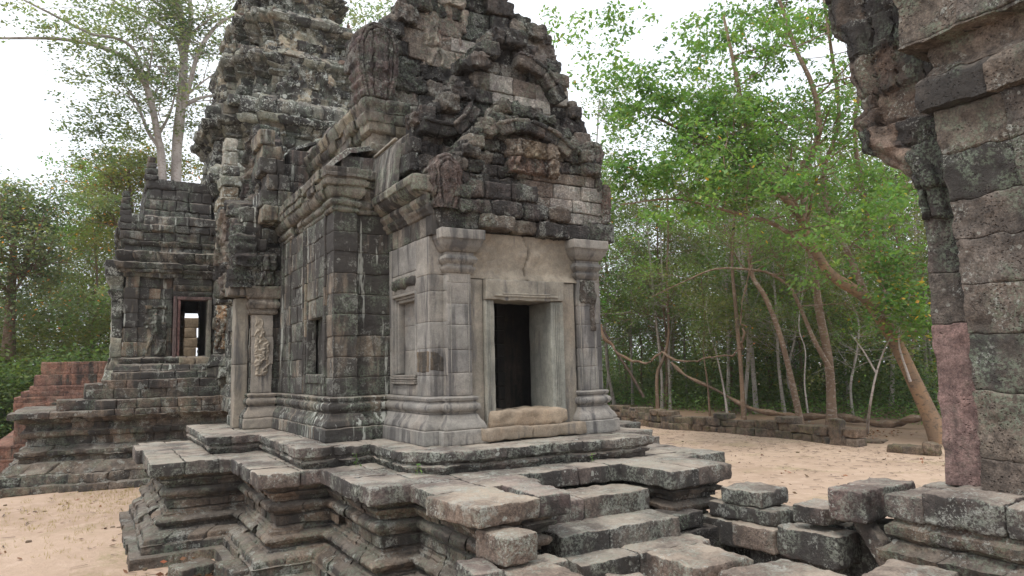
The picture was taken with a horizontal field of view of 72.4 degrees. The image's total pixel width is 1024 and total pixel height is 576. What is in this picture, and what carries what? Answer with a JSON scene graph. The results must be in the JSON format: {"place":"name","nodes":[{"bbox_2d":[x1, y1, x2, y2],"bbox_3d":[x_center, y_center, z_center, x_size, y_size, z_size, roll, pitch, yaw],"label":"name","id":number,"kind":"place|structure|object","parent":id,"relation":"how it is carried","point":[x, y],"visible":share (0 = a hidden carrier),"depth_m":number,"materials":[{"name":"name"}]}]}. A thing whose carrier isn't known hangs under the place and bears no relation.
{"place":"outdoors","nodes":[
{"label":"outdoors","id":0,"kind":"place"},
{"bbox_2d":[0,0,926,363],"label":"sky","id":1,"kind":"structure","parent":0,"point":[25,115],"materials":[{"name":"white"}]},
{"bbox_2d":[0,363,944,575],"bbox_3d":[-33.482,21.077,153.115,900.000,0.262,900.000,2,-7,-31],"label":"ground","id":2,"kind":"structure","parent":0,"point":[100,560],"depth_m":18.28,"materials":[{"name":"beige sand"}]},
{"bbox_2d":[0,219,70,339],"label":"forest tree","id":3,"kind":"object","parent":2,"relation":"on","point":[22,302],"visible":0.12,"depth_m":46.46,"materials":[{"name":"green plant"}]},
{"bbox_2d":[0,227,74,368],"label":"forest tree","id":4,"kind":"object","parent":2,"relation":"on","point":[27,306],"visible":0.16,"depth_m":46.62,"materials":[{"name":"green plant"}]},
{"bbox_2d":[0,361,107,472],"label":"laterite terrace","id":5,"kind":"structure","parent":2,"relation":"on","point":[54,382],"depth_m":24.41,"materials":[{"name":"brown stone"}]},
{"bbox_2d":[0,338,109,438],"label":"undergrowth","id":6,"kind":"object","parent":2,"relation":"on","point":[6,428],"visible":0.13,"depth_m":35.71,"materials":[{"name":"green plant"}]},
{"bbox_2d":[0,298,110,429],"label":"undergrowth","id":7,"kind":"object","parent":2,"relation":"on","point":[23,347],"visible":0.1,"depth_m":40.13,"materials":[{"name":"green plant"}]},
{"bbox_2d":[0,166,110,359],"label":"broadleaf tree","id":8,"kind":"object","parent":2,"relation":"on","point":[34,223],"visible":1,"depth_m":37.93,"materials":[{"name":"green plant"}]},
{"bbox_2d":[0,212,114,361],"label":"forest tree","id":9,"kind":"object","parent":2,"relation":"on","point":[49,320],"visible":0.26,"depth_m":45.87,"materials":[{"name":"green plant"}]},
{"bbox_2d":[21,175,113,353],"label":"forest tree","id":10,"kind":"object","parent":2,"relation":"on","point":[84,248],"visible":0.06,"depth_m":55.26,"materials":[{"name":"green plant"}]},
{"bbox_2d":[0,485,146,575],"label":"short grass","id":11,"kind":"structure","parent":2,"relation":"on","point":[90,502],"depth_m":15.95,"materials":[{"name":"green plant"}]},
{"bbox_2d":[18,142,138,358],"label":"forest tree","id":12,"kind":"object","parent":2,"relation":"on","point":[91,233],"visible":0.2,"depth_m":46.12,"materials":[{"name":"green plant"}]},
{"bbox_2d":[18,126,151,353],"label":"forest tree","id":13,"kind":"object","parent":2,"relation":"on","point":[80,195],"visible":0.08,"depth_m":52.93,"materials":[{"name":"green plant"}]},
{"bbox_2d":[34,174,137,348],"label":"forest tree","id":14,"kind":"object","parent":2,"relation":"on","point":[89,263],"visible":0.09,"depth_m":48.45,"materials":[{"name":"green plant"}]},
{"bbox_2d":[62,227,116,357],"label":"forest tree","id":15,"kind":"object","parent":2,"relation":"on","point":[98,263],"visible":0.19,"depth_m":49.29,"materials":[{"name":"green plant"}]},
{"bbox_2d":[67,165,132,345],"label":"forest tree","id":16,"kind":"object","parent":2,"relation":"on","point":[90,247],"visible":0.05,"depth_m":53.29,"materials":[{"name":"green plant"}]},
{"bbox_2d":[0,377,227,497],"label":"stone platform","id":17,"kind":"structure","parent":2,"relation":"on","point":[93,436],"depth_m":20.06,"materials":[{"name":"stone"}]},
{"bbox_2d":[101,0,353,411],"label":"temple tower","id":18,"kind":"structure","parent":17,"relation":"on","point":[281,63],"depth_m":23.05,"materials":[{"name":"stone"}]},
{"bbox_2d":[171,296,211,356],"bbox_3d":[-10.376,1.272,22.672,1.127,1.946,0.458,2,-7,-31],"label":"window frame","id":19,"kind":"structure","parent":18,"relation":"in","point":[177,300],"depth_m":22.31,"materials":[{"name":"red stone"}]},
{"bbox_2d":[205,300,211,356],"bbox_3d":[-9.943,1.339,22.922,0.130,1.846,0.457,2,-7,-31],"label":"window frame","id":20,"kind":"structure","parent":18,"relation":"in","point":[208,303],"depth_m":22.76,"materials":[{"name":"stone"}]},
{"bbox_2d":[0,0,237,215],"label":"tall pale tree","id":21,"kind":"object","parent":2,"relation":"on","point":[184,28],"visible":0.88,"depth_m":39.17,"materials":[{"name":"green plant"}]},
{"bbox_2d":[45,136,203,258],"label":"broadleaf tree","id":22,"kind":"object","parent":2,"relation":"on","point":[121,181],"visible":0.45,"depth_m":43.49,"materials":[{"name":"green plant"}]},
{"bbox_2d":[168,557,217,575],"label":"stone block","id":23,"kind":"object","parent":2,"relation":"on","point":[202,566],"depth_m":10.80,"materials":[{"name":"stone"}]},
{"bbox_2d":[213,558,248,575],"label":"stone block","id":24,"kind":"object","parent":2,"relation":"on","point":[235,567],"depth_m":10.68,"materials":[{"name":"stone"}]},
{"bbox_2d":[340,0,386,31],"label":"forest tree","id":25,"kind":"object","parent":2,"relation":"on","point":[355,19],"visible":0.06,"depth_m":65.64,"materials":[{"name":"green plant"}]},
{"bbox_2d":[352,0,394,30],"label":"forest tree","id":26,"kind":"object","parent":2,"relation":"on","point":[381,6],"visible":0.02,"depth_m":58.40,"materials":[{"name":"green plant"}]},
{"bbox_2d":[119,420,737,575],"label":"stone platform","id":27,"kind":"structure","parent":2,"relation":"on","point":[267,502],"depth_m":10.40,"materials":[{"name":"stone"}]},
{"bbox_2d":[213,0,619,446],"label":"temple hall","id":28,"kind":"structure","parent":27,"relation":"on","point":[432,208],"depth_m":12.43,"materials":[{"name":"stone"}]},
{"bbox_2d":[390,290,416,384],"bbox_3d":[-1.768,0.870,12.047,0.305,1.559,1.113,2,-7,-31],"label":"window frame","id":29,"kind":"structure","parent":28,"relation":"in","point":[403,306],"depth_m":12.35,"materials":[{"name":"stone"}]},
{"bbox_2d":[456,558,504,575],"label":"stone block","id":30,"kind":"object","parent":27,"relation":"on","point":[478,567],"depth_m":7.30,"materials":[{"name":"grey stone"}]},
{"bbox_2d":[475,525,537,566],"bbox_3d":[-0.069,2.793,7.625,0.481,0.332,0.592,4,-8,-38],"label":"stone block","id":31,"kind":"object","parent":30,"relation":"on","point":[504,545],"depth_m":7.45,"materials":[{"name":"grey stone"}]},
{"bbox_2d":[503,561,582,575],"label":"stone block","id":32,"kind":"object","parent":27,"relation":"on","point":[539,568],"depth_m":7.30,"materials":[{"name":"grey stone"}]},
{"bbox_2d":[522,553,568,568],"bbox_3d":[0.361,3.137,7.793,0.424,0.267,0.443,4,-8,-40],"label":"stone block","id":33,"kind":"object","parent":32,"relation":"on","point":[552,559],"depth_m":7.76,"materials":[{"name":"grey stone"}]},
{"bbox_2d":[703,512,743,547],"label":"stone block","id":34,"kind":"structure","parent":27,"relation":"on","point":[724,526],"depth_m":9.86,"materials":[{"name":"grey stone"}]},
{"bbox_2d":[0,423,944,575],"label":"dead leaves","id":35,"kind":"object","parent":2,"relation":"on","point":[183,558],"visible":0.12,"depth_m":16.60,"materials":[{"name":"brown plant"}]},
{"bbox_2d":[2,427,944,575],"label":"twig litter","id":36,"kind":"object","parent":2,"relation":"on","point":[725,459],"visible":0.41,"depth_m":21.81,"materials":[{"name":"brown plant"}]},
{"bbox_2d":[591,125,645,335],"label":"forest tree","id":37,"kind":"object","parent":2,"relation":"on","point":[602,292],"visible":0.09,"depth_m":44.21,"materials":[{"name":"green plant"}]},
{"bbox_2d":[577,69,663,357],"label":"forest tree","id":38,"kind":"object","parent":2,"relation":"on","point":[606,102],"visible":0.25,"depth_m":46.01,"materials":[{"name":"green plant"}]},
{"bbox_2d":[603,329,644,397],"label":"leaning pole trunk","id":39,"kind":"object","parent":2,"relation":"on","point":[630,373],"visible":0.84,"depth_m":40.10,"materials":[{"name":"brown plant"}]},
{"bbox_2d":[598,212,654,394],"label":"forest tree","id":40,"kind":"object","parent":2,"relation":"on","point":[607,387],"visible":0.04,"depth_m":55.69,"materials":[{"name":"green plant"}]},
{"bbox_2d":[599,228,654,348],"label":"forest tree","id":41,"kind":"object","parent":2,"relation":"on","point":[602,320],"visible":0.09,"depth_m":52.46,"materials":[{"name":"green plant"}]},
{"bbox_2d":[599,248,663,392],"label":"forest tree","id":42,"kind":"object","parent":2,"relation":"on","point":[621,324],"visible":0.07,"depth_m":61.12,"materials":[{"name":"green plant"}]},
{"bbox_2d":[599,236,673,401],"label":"forest tree","id":43,"kind":"object","parent":2,"relation":"on","point":[640,341],"visible":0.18,"depth_m":55.34,"materials":[{"name":"green plant"}]},
{"bbox_2d":[601,202,679,404],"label":"forest tree","id":44,"kind":"object","parent":2,"relation":"on","point":[630,338],"visible":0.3,"depth_m":51.45,"materials":[{"name":"green plant"}]},
{"bbox_2d":[599,157,685,404],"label":"forest tree","id":45,"kind":"object","parent":2,"relation":"on","point":[607,369],"visible":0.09,"depth_m":50.29,"materials":[{"name":"green plant"}]},
{"bbox_2d":[611,163,704,393],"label":"forest tree","id":46,"kind":"object","parent":2,"relation":"on","point":[659,246],"visible":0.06,"depth_m":60.04,"materials":[{"name":"green plant"}]},
{"bbox_2d":[601,180,720,404],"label":"forest tree","id":47,"kind":"object","parent":2,"relation":"on","point":[665,251],"visible":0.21,"depth_m":48.82,"materials":[{"name":"green plant"}]},
{"bbox_2d":[611,128,715,409],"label":"forest tree","id":48,"kind":"object","parent":2,"relation":"on","point":[654,309],"visible":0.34,"depth_m":45.64,"materials":[{"name":"green plant"}]},
{"bbox_2d":[604,191,726,408],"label":"forest tree","id":49,"kind":"object","parent":2,"relation":"on","point":[657,334],"visible":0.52,"depth_m":45.15,"materials":[{"name":"green plant"}]},
{"bbox_2d":[600,143,745,408],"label":"forest tree","id":50,"kind":"object","parent":2,"relation":"on","point":[657,403],"visible":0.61,"depth_m":42.86,"materials":[{"name":"green plant"}]},
{"bbox_2d":[618,238,735,386],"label":"forest tree","id":51,"kind":"object","parent":2,"relation":"on","point":[655,339],"visible":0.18,"depth_m":51.24,"materials":[{"name":"green plant"}]},
{"bbox_2d":[618,194,740,407],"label":"forest tree","id":52,"kind":"object","parent":2,"relation":"on","point":[665,328],"visible":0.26,"depth_m":47.00,"materials":[{"name":"green plant"}]},
{"bbox_2d":[640,192,726,401],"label":"forest tree","id":53,"kind":"object","parent":2,"relation":"on","point":[683,340],"visible":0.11,"depth_m":53.38,"materials":[{"name":"green plant"}]},
{"bbox_2d":[646,542,753,575],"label":"stone block","id":54,"kind":"structure","parent":2,"relation":"on","point":[700,559],"depth_m":7.27,"materials":[{"name":"grey stone"}]},
{"bbox_2d":[667,248,748,415],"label":"forest tree","id":55,"kind":"object","parent":2,"relation":"on","point":[701,330],"visible":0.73,"depth_m":38.94,"materials":[{"name":"green plant"}]},
{"bbox_2d":[645,142,772,398],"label":"forest tree","id":56,"kind":"object","parent":2,"relation":"on","point":[708,262],"visible":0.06,"depth_m":50.68,"materials":[{"name":"green plant"}]},
{"bbox_2d":[650,113,793,410],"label":"forest tree","id":57,"kind":"object","parent":2,"relation":"on","point":[725,284],"visible":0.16,"depth_m":42.98,"materials":[{"name":"green plant"}]},
{"bbox_2d":[675,203,774,404],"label":"forest tree","id":58,"kind":"object","parent":2,"relation":"on","point":[731,381],"visible":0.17,"depth_m":48.05,"materials":[{"name":"green plant"}]},
{"bbox_2d":[677,279,773,412],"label":"forest tree","id":59,"kind":"object","parent":2,"relation":"on","point":[714,304],"visible":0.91,"depth_m":37.42,"materials":[{"name":"green plant"}]},
{"bbox_2d":[671,131,791,419],"bbox_3d":[11.141,-0.887,36.164,7.146,15.550,7.846,2,-7,-31],"label":"forest tree","id":60,"kind":"object","parent":2,"relation":"on","point":[742,390],"visible":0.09,"depth_m":35.93,"materials":[{"name":"green plant"}]},
{"bbox_2d":[674,136,793,412],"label":"forest tree","id":61,"kind":"object","parent":2,"relation":"on","point":[753,377],"visible":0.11,"depth_m":40.48,"materials":[{"name":"green plant"}]},
{"bbox_2d":[609,405,866,446],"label":"stone wall","id":62,"kind":"structure","parent":2,"relation":"on","point":[789,427],"depth_m":30.06,"materials":[{"name":"grey stone"}]},
{"bbox_2d":[539,0,942,444],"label":"leaning tree","id":63,"kind":"object","parent":2,"relation":"on","point":[749,111],"visible":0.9,"depth_m":25.18,"materials":[{"name":"green plant"}]},
{"bbox_2d":[837,242,943,381],"bbox_3d":[13.837,0.839,25.056,3.936,5.040,3.305,-3,-7,12],"label":"climbing shrub","id":64,"kind":"object","parent":63,"relation":"attached to","point":[914,311],"visible":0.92,"depth_m":25.03,"materials":[{"name":"green plant"}]},
{"bbox_2d":[647,48,839,411],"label":"forest tree","id":65,"kind":"object","parent":2,"relation":"on","point":[721,262],"visible":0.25,"depth_m":40.22,"materials":[{"name":"green plant"}]},
{"bbox_2d":[653,127,865,423],"bbox_3d":[12.051,-0.834,34.178,10.724,15.008,6.994,0,-7,-15],"label":"forest tree","id":66,"kind":"object","parent":2,"relation":"on","point":[795,398],"visible":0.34,"depth_m":34.11,"materials":[{"name":"green plant"}]},
{"bbox_2d":[601,265,752,363],"bbox_3d":[8.240,1.555,35.216,8.531,4.468,1.172,-7,-9,42],"label":"liana","id":67,"kind":"object","parent":66,"relation":"hanging from","point":[658,354],"visible":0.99,"depth_m":34.88,"materials":[{"name":"brown plant"}]},
{"bbox_2d":[705,202,816,403],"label":"forest tree","id":68,"kind":"object","parent":2,"relation":"on","point":[756,311],"visible":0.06,"depth_m":49.23,"materials":[{"name":"green plant"}]},
{"bbox_2d":[601,137,927,424],"bbox_3d":[11.145,-0.725,31.477,14.426,14.208,8.718,-2,-6,3],"label":"forest tree","id":69,"kind":"object","parent":2,"relation":"on","point":[826,355],"visible":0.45,"depth_m":31.42,"materials":[{"name":"green plant"}]},
{"bbox_2d":[602,217,940,418],"bbox_3d":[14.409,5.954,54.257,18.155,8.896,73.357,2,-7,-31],"label":"undergrowth","id":70,"kind":"object","parent":2,"relation":"on","point":[771,397],"visible":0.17,"depth_m":43.81,"materials":[{"name":"green plant"}]},
{"bbox_2d":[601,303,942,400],"bbox_3d":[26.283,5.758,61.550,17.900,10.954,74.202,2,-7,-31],"label":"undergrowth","id":71,"kind":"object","parent":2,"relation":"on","point":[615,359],"visible":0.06,"depth_m":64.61,"materials":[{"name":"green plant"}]},
{"bbox_2d":[750,549,799,563],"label":"stone block","id":72,"kind":"structure","parent":2,"relation":"on","point":[760,556],"depth_m":9.37,"materials":[{"name":"grey stone"}]},
{"bbox_2d":[732,520,778,554],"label":"stone block","id":73,"kind":"structure","parent":72,"relation":"on","point":[752,536],"depth_m":9.27,"materials":[{"name":"grey stone"}]},
{"bbox_2d":[708,498,794,527],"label":"stone block","id":74,"kind":"structure","parent":73,"relation":"on","point":[774,516],"depth_m":9.50,"materials":[{"name":"grey stone"}]},
{"bbox_2d":[721,481,788,507],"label":"stone block","id":75,"kind":"structure","parent":74,"relation":"on","point":[758,494],"depth_m":9.64,"materials":[{"name":"grey stone"}]},
{"bbox_2d":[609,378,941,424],"bbox_3d":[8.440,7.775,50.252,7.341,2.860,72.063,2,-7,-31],"label":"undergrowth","id":76,"kind":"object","parent":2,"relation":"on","point":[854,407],"visible":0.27,"depth_m":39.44,"materials":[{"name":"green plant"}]},
{"bbox_2d":[709,131,846,412],"bbox_3d":[14.573,-0.835,39.075,7.765,15.933,7.077,-4,-7,22],"label":"forest tree","id":77,"kind":"object","parent":2,"relation":"on","point":[757,320],"visible":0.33,"depth_m":38.82,"materials":[{"name":"green plant"}]},
{"bbox_2d":[718,559,846,575],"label":"stone block","id":78,"kind":"structure","parent":2,"relation":"on","point":[783,567],"depth_m":6.80,"materials":[{"name":"grey stone"}]},
{"bbox_2d":[719,209,854,398],"bbox_3d":[15.889,1.241,40.011,7.792,12.036,8.287,-5,-7,31],"label":"forest tree","id":79,"kind":"object","parent":2,"relation":"on","point":[782,313],"visible":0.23,"depth_m":39.67,"materials":[{"name":"green plant"}]},
{"bbox_2d":[742,221,846,421],"bbox_3d":[13.826,1.653,34.730,5.309,10.063,4.687,2,-7,-31],"label":"forest tree","id":80,"kind":"object","parent":2,"relation":"on","point":[798,319],"visible":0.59,"depth_m":35.18,"materials":[{"name":"green plant"}]},
{"bbox_2d":[734,504,856,575],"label":"stone block","id":81,"kind":"structure","parent":2,"relation":"on","point":[746,551],"depth_m":8.86,"materials":[{"name":"grey stone"}]},
{"bbox_2d":[671,362,921,427],"bbox_3d":[13.496,5.106,34.778,1.153,3.146,14.438,3,-8,-33],"label":"fallen log","id":82,"kind":"object","parent":2,"relation":"on","point":[901,422],"visible":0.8,"depth_m":33.15,"materials":[{"name":"brown wood"}]},
{"bbox_2d":[744,261,848,405],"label":"forest tree","id":83,"kind":"object","parent":2,"relation":"on","point":[792,362],"visible":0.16,"depth_m":46.06,"materials":[{"name":"green plant"}]},
{"bbox_2d":[747,150,858,404],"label":"forest tree","id":84,"kind":"object","parent":2,"relation":"on","point":[799,343],"visible":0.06,"depth_m":43.88,"materials":[{"name":"green plant"}]},
{"bbox_2d":[768,249,855,390],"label":"forest tree","id":85,"kind":"object","parent":2,"relation":"on","point":[811,327],"visible":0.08,"depth_m":47.24,"materials":[{"name":"green plant"}]},
{"bbox_2d":[828,418,845,445],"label":"stone block","id":86,"kind":"structure","parent":2,"relation":"on","point":[835,425],"depth_m":25.60,"materials":[{"name":"grey stone"}]},
{"bbox_2d":[779,177,910,407],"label":"forest tree","id":87,"kind":"object","parent":2,"relation":"on","point":[847,388],"visible":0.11,"depth_m":42.84,"materials":[{"name":"green plant"}]},
{"bbox_2d":[784,238,934,415],"bbox_3d":[17.612,1.936,36.027,7.007,9.628,6.588,-6,-8,33],"label":"forest tree","id":88,"kind":"object","parent":2,"relation":"on","point":[849,301],"visible":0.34,"depth_m":35.84,"materials":[{"name":"green plant"}]},
{"bbox_2d":[831,314,910,434],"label":"forest tree","id":89,"kind":"object","parent":2,"relation":"on","point":[870,400],"visible":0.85,"depth_m":26.07,"materials":[{"name":"green plant"}]},
{"bbox_2d":[810,67,934,410],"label":"forest tree","id":90,"kind":"object","parent":2,"relation":"on","point":[891,372],"visible":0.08,"depth_m":41.33,"materials":[{"name":"green plant"}]},
{"bbox_2d":[817,134,930,358],"bbox_3d":[21.873,-1.269,38.740,8.905,16.449,7.002,-5,-7,30],"label":"forest tree","id":91,"kind":"object","parent":2,"relation":"on","point":[914,231],"visible":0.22,"depth_m":38.58,"materials":[{"name":"green plant"}]},
{"bbox_2d":[852,518,895,575],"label":"stone block","id":92,"kind":"structure","parent":2,"relation":"on","point":[869,563],"depth_m":8.56,"materials":[{"name":"grey stone"}]},
{"bbox_2d":[847,478,915,492],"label":"stone block","id":93,"kind":"structure","parent":92,"relation":"on","point":[895,485],"depth_m":8.69,"materials":[{"name":"grey stone"}]},
{"bbox_2d":[824,162,928,386],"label":"forest tree","id":94,"kind":"object","parent":2,"relation":"on","point":[868,272],"visible":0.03,"depth_m":46.35,"materials":[{"name":"green plant"}]},
{"bbox_2d":[817,131,938,405],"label":"forest tree","id":95,"kind":"object","parent":2,"relation":"on","point":[929,351],"visible":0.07,"depth_m":43.17,"materials":[{"name":"green plant"}]},
{"bbox_2d":[830,104,930,387],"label":"forest tree","id":96,"kind":"object","parent":2,"relation":"on","point":[925,358],"visible":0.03,"depth_m":41.27,"materials":[{"name":"green plant"}]},
{"bbox_2d":[877,233,931,363],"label":"forest tree","id":97,"kind":"object","parent":2,"relation":"on","point":[922,261],"visible":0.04,"depth_m":38.67,"materials":[{"name":"green plant"}]},
{"bbox_2d":[862,559,958,575],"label":"stone block","id":98,"kind":"structure","parent":2,"relation":"on","point":[892,567],"depth_m":6.66,"materials":[{"name":"grey stone"}]},
{"bbox_2d":[887,443,941,455],"bbox_3d":[13.268,5.335,23.078,0.677,0.339,1.552,3,-8,-35],"label":"stone block","id":99,"kind":"object","parent":2,"relation":"on","point":[906,449],"depth_m":23.01,"materials":[{"name":"grey stone"}]},
{"bbox_2d":[825,0,1023,575],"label":"ruined gateway","id":100,"kind":"object","parent":2,"relation":"on","point":[939,86],"visible":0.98,"depth_m":7.62,"materials":[{"name":"stone"}]},
{"bbox_2d":[853,521,890,565],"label":"stone block","id":101,"kind":"structure","parent":100,"relation":"on","point":[873,535],"depth_m":8.16,"materials":[{"name":"grey stone"}]},
{"bbox_2d":[828,483,886,523],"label":"stone block","id":102,"kind":"structure","parent":101,"relation":"on","point":[860,503],"depth_m":8.25,"materials":[{"name":"grey stone"}]},
{"bbox_2d":[922,441,941,455],"bbox_3d":[13.558,5.194,22.626,0.576,0.480,0.565,-5,-7,28],"label":"stone block","id":103,"kind":"object","parent":2,"relation":"on","point":[934,445],"depth_m":22.45,"materials":[{"name":"grey stone"}]},
{"bbox_2d":[800,560,853,575],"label":"stone block","id":104,"kind":"structure","parent":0,"point":[849,571],"depth_m":8.61,"materials":[{"name":"grey stone"}]},
{"bbox_2d":[777,522,861,570],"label":"stone block","id":105,"kind":"structure","parent":104,"relation":"on","point":[832,548],"depth_m":8.59,"materials":[{"name":"grey stone"}]},
{"bbox_2d":[793,498,844,525],"bbox_3d":[3.906,2.844,8.872,0.561,0.256,0.472,2,-7,-31],"label":"stone block","id":106,"kind":"object","parent":105,"relation":"on","point":[814,511],"depth_m":8.72,"materials":[{"name":"grey stone"}]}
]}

